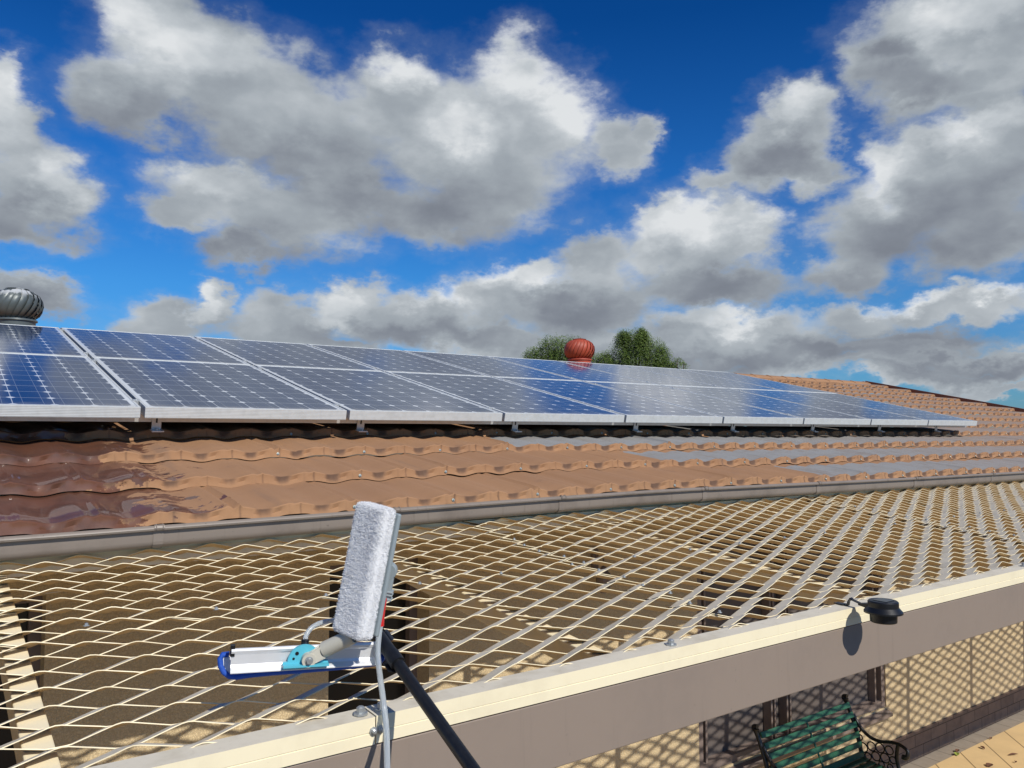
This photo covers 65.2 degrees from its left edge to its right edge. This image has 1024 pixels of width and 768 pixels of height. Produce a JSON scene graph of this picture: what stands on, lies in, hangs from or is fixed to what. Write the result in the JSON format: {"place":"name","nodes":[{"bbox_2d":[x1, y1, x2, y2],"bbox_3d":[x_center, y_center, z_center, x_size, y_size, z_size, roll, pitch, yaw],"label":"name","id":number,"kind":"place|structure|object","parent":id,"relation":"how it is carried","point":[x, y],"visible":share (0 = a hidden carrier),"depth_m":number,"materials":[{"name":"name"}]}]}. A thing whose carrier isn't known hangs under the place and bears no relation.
{"place":"outdoors","nodes":[
{"label":"outdoors","id":0,"kind":"place"},
{"bbox_2d":[0,0,1023,427],"label":"sky","id":1,"kind":"structure","parent":0,"point":[818,189],"materials":[{"name":"blue"}]},
{"bbox_2d":[180,435,1023,459],"bbox_3d":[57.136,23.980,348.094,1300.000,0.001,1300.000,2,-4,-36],"label":"ground","id":2,"kind":"structure","parent":0,"point":[626,450],"depth_m":148.96,"materials":[{"name":"brown"}]},
{"bbox_2d":[0,328,1023,767],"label":"house","id":3,"kind":"structure","parent":2,"relation":"on","point":[70,488],"depth_m":4.17,"materials":[{"name":"tile"}]},
{"bbox_2d":[0,596,42,767],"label":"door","id":4,"kind":"structure","parent":3,"relation":"in","point":[7,757],"depth_m":3.52,"materials":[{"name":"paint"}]},
{"bbox_2d":[0,287,43,325],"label":"roof vent","id":5,"kind":"object","parent":3,"relation":"on","point":[20,306],"visible":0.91,"depth_m":6.73,"materials":[{"name":"silver metal"}]},
{"bbox_2d":[328,558,417,714],"bbox_3d":[-0.809,2.130,4.434,0.600,2.320,0.060,2,-4,-36],"label":"door","id":6,"kind":"structure","parent":3,"relation":"in","point":[337,691],"depth_m":4.52,"materials":[{"name":"paint"}]},
{"bbox_2d":[0,413,965,431],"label":"mounting rail","id":7,"kind":"object","parent":3,"relation":"attached to","point":[156,425],"visible":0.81,"depth_m":4.51,"materials":[{"name":"metal"}]},
{"bbox_2d":[0,352,140,417],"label":"photovoltaic module","id":8,"kind":"object","parent":7,"relation":"on","point":[37,385],"visible":1,"depth_m":3.83,"materials":[{"name":"glass"}]},
{"bbox_2d":[92,357,346,419],"bbox_3d":[-1.761,0.007,4.613,1.016,0.060,1.650,2,8,-36],"label":"photovoltaic module","id":9,"kind":"object","parent":7,"relation":"on","point":[173,389],"visible":0.83,"depth_m":4.32,"materials":[{"name":"glass"}]},
{"bbox_2d":[254,365,502,420],"bbox_3d":[-0.942,0.042,5.201,1.016,0.060,1.650,2,8,-36],"label":"photovoltaic module","id":10,"kind":"object","parent":7,"relation":"on","point":[367,395],"visible":0.84,"depth_m":4.93,"materials":[{"name":"glass"}]},
{"bbox_2d":[385,371,624,422],"bbox_3d":[-0.122,0.077,5.789,1.016,0.060,1.650,2,8,-36],"label":"photovoltaic module","id":11,"kind":"object","parent":7,"relation":"on","point":[512,402],"visible":0.82,"depth_m":5.54,"materials":[{"name":"glass"}]},
{"bbox_2d":[495,377,722,423],"bbox_3d":[0.698,0.113,6.377,1.016,0.060,1.650,2,8,-36],"label":"photovoltaic module","id":12,"kind":"object","parent":7,"relation":"on","point":[633,408],"visible":0.86,"depth_m":6.14,"materials":[{"name":"glass"}]},
{"bbox_2d":[585,381,802,423],"bbox_3d":[1.518,0.148,6.965,1.016,0.060,1.650,2,8,-36],"label":"photovoltaic module","id":13,"kind":"object","parent":7,"relation":"on","point":[730,412],"visible":0.8,"depth_m":6.74,"materials":[{"name":"glass"}]},
{"bbox_2d":[663,385,870,424],"bbox_3d":[2.338,0.183,7.553,1.016,0.060,1.650,2,8,-36],"label":"photovoltaic module","id":14,"kind":"object","parent":7,"relation":"on","point":[811,415],"visible":0.79,"depth_m":7.34,"materials":[{"name":"glass"}]},
{"bbox_2d":[729,388,927,424],"bbox_3d":[3.158,0.219,8.141,1.016,0.060,1.650,2,8,-36],"label":"photovoltaic module","id":15,"kind":"object","parent":7,"relation":"on","point":[877,417],"visible":0.84,"depth_m":7.95,"materials":[{"name":"glass"}]},
{"bbox_2d":[788,391,976,425],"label":"photovoltaic module","id":16,"kind":"object","parent":7,"relation":"on","point":[935,419],"visible":0.77,"depth_m":8.53,"materials":[{"name":"glass"}]},
{"bbox_2d":[564,338,594,362],"bbox_3d":[0.916,-0.146,10.846,0.628,0.943,0.628,2,-4,-36],"label":"roof vent","id":17,"kind":"object","parent":3,"relation":"on","point":[579,350],"visible":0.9,"depth_m":10.71,"materials":[{"name":"red metal"}]},
{"bbox_2d":[591,549,610,593],"bbox_3d":[0.577,1.212,5.183,0.104,0.270,0.151,2,-4,-36],"label":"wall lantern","id":18,"kind":"object","parent":3,"relation":"attached to","point":[599,580],"depth_m":5.15,"materials":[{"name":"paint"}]},
{"bbox_2d":[696,511,892,767],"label":"window","id":19,"kind":"structure","parent":3,"relation":"in","point":[729,738],"depth_m":6.38,"materials":[{"name":"paint"}]},
{"bbox_2d":[520,332,595,362],"bbox_3d":[1.810,1.447,32.989,3.093,7.153,2.805,2,-4,-36],"label":"pepper tree","id":20,"kind":"object","parent":2,"relation":"on","point":[556,353],"visible":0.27,"depth_m":32.88,"materials":[{"name":"green plant"}]},
{"bbox_2d":[592,326,674,367],"bbox_3d":[4.912,1.300,32.509,3.670,7.388,2.589,1,-4,-23],"label":"pepper tree","id":21,"kind":"object","parent":2,"relation":"on","point":[640,348],"visible":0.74,"depth_m":32.52,"materials":[{"name":"green plant"}]},
{"bbox_2d":[666,357,689,449],"bbox_3d":[6.641,1.932,32.294,1.334,6.102,1.178,0,-3,-1],"label":"pepper tree","id":22,"kind":"object","parent":2,"relation":"on","point":[675,366],"visible":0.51,"depth_m":32.34,"materials":[{"name":"green plant"}]},
{"bbox_2d":[901,710,1023,767],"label":"edge paving","id":23,"kind":"structure","parent":2,"relation":"on","point":[961,745],"depth_m":7.81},
{"bbox_2d":[929,722,1023,767],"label":"patio paving","id":24,"kind":"structure","parent":0,"point":[998,749],"depth_m":7.51,"materials":[{"name":"beige tile"}]},
{"bbox_2d":[0,480,1023,767],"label":"pergola","id":25,"kind":"object","parent":24,"relation":"on","point":[576,700],"visible":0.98,"depth_m":2.35,"materials":[{"name":"paint"}]},
{"bbox_2d":[217,501,480,767],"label":"cleaning pole","id":26,"kind":"object","parent":25,"relation":"on","point":[366,591],"visible":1,"depth_m":1.52,"materials":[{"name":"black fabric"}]},
{"bbox_2d":[834,597,903,624],"bbox_3d":[1.090,0.687,2.453,0.110,0.066,0.212,2,-4,-36],"label":"solar lamp","id":27,"kind":"object","parent":25,"relation":"attached to","point":[884,611],"visible":1,"depth_m":2.38,"materials":[{"name":"black plastic"}]},
{"bbox_2d":[751,694,909,767],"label":"bench","id":28,"kind":"object","parent":24,"relation":"on","point":[855,724],"visible":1,"depth_m":6.13,"materials":[{"name":"green paint"}]},
{"bbox_3d":[0.133,0.016,7.204,9.110,0.095,0.081,2,-4,-36],"label":"rail","id":29,"kind":"object","parent":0,"visible":0},
{"bbox_2d":[0,324,87,356],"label":"photovoltaic module","id":30,"kind":"object","parent":29,"relation":"on","point":[27,339],"visible":0.66,"depth_m":5.39,"materials":[{"name":"glass"}]},
{"bbox_2d":[60,328,250,364],"bbox_3d":[-2.708,-0.270,5.950,1.016,0.060,1.650,2,8,-36],"label":"photovoltaic module","id":31,"kind":"object","parent":29,"relation":"on","point":[110,344],"visible":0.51,"depth_m":5.84,"materials":[{"name":"glass"}]},
{"bbox_2d":[194,336,380,370],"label":"photovoltaic module","id":32,"kind":"object","parent":29,"relation":"on","point":[254,352],"visible":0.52,"depth_m":6.44,"materials":[{"name":"glass"}]},
{"bbox_2d":[307,344,487,375],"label":"photovoltaic module","id":33,"kind":"object","parent":29,"relation":"on","point":[384,360],"visible":0.6,"depth_m":7.04,"materials":[{"name":"glass"}]},
{"bbox_2d":[403,350,580,380],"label":"photovoltaic module","id":34,"kind":"object","parent":29,"relation":"on","point":[489,366],"visible":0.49,"depth_m":7.63,"materials":[{"name":"glass"}]},
{"bbox_2d":[487,356,658,384],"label":"photovoltaic module","id":35,"kind":"object","parent":29,"relation":"on","point":[581,373],"visible":0.54,"depth_m":8.23,"materials":[{"name":"glass"}]},
{"bbox_2d":[560,361,724,387],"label":"photovoltaic module","id":36,"kind":"object","parent":29,"relation":"on","point":[644,375],"visible":0.59,"depth_m":8.83,"materials":[{"name":"glass"}]},
{"bbox_2d":[623,365,782,390],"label":"photovoltaic module","id":37,"kind":"object","parent":29,"relation":"on","point":[706,379],"visible":0.57,"depth_m":9.43,"materials":[{"name":"glass"}]},
{"bbox_2d":[681,369,831,392],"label":"photovoltaic module","id":38,"kind":"object","parent":29,"relation":"on","point":[759,381],"visible":0.51,"depth_m":10.02,"materials":[{"name":"glass"}]}
]}

